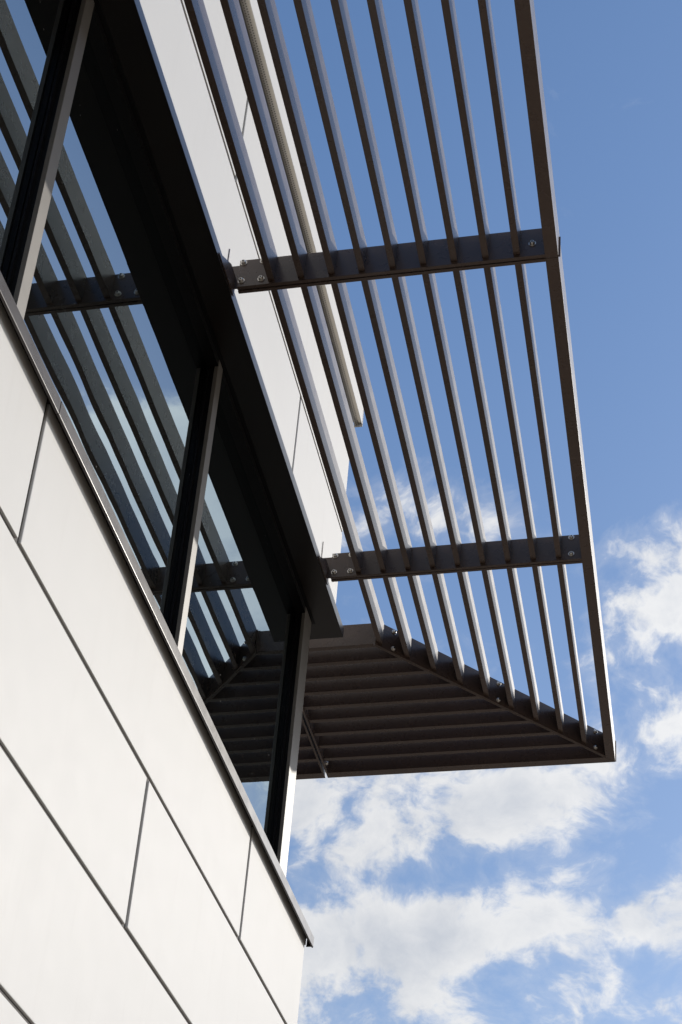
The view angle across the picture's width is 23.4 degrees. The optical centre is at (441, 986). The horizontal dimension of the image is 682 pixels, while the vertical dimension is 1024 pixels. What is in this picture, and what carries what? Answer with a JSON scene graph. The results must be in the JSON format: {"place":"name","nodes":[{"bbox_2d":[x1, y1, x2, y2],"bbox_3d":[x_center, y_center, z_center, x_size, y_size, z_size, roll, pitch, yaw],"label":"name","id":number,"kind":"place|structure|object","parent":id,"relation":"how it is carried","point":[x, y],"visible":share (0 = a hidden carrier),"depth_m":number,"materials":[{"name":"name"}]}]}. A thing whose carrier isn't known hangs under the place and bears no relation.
{"place":"outdoors","nodes":[
{"label":"outdoors","id":0,"kind":"place"},
{"bbox_2d":[0,0,363,1023],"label":"office building","id":1,"kind":"structure","parent":0,"point":[170,524],"depth_m":5.62,"materials":[{"name":"grey"}]},
{"bbox_2d":[0,0,343,947],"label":"ribbon window","id":2,"kind":"structure","parent":1,"relation":"in","point":[115,291],"depth_m":5.92,"materials":[{"name":"black glass"}]},
{"bbox_2d":[296,713,325,779],"bbox_3d":[-1.595,-1.520,8.997,1.692,0.152,1.256,-2,-27,9],"label":"sunshade","id":3,"kind":"object","parent":1,"relation":"attached to","point":[309,764],"visible":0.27,"depth_m":9.27,"materials":[{"name":"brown metal"}]},
{"bbox_2d":[184,0,560,295],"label":"sunshade","id":4,"kind":"object","parent":1,"relation":"attached to","point":[330,261],"visible":0.99,"depth_m":5.88,"materials":[{"name":"grey metal"}]},
{"bbox_2d":[238,235,615,761],"bbox_3d":[0.063,-2.076,7.806,1.318,0.273,3.324,-2,-27,9],"label":"sunshade","id":5,"kind":"object","parent":1,"relation":"attached to","point":[412,564],"visible":0.98,"depth_m":7.42,"materials":[{"name":"grey metal"}]},
{"bbox_2d":[302,623,614,777],"bbox_3d":[-0.048,-1.610,8.734,1.850,0.273,1.313,-2,-27,9],"label":"sunshade","id":6,"kind":"object","parent":1,"relation":"attached to","point":[370,708],"visible":0.65,"depth_m":8.94,"materials":[{"name":"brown metal"}]},
{"bbox_2d":[275,0,681,1023],"label":"sky","id":7,"kind":"structure","parent":0,"point":[552,894],"materials":[{"name":"blue"}]}
]}

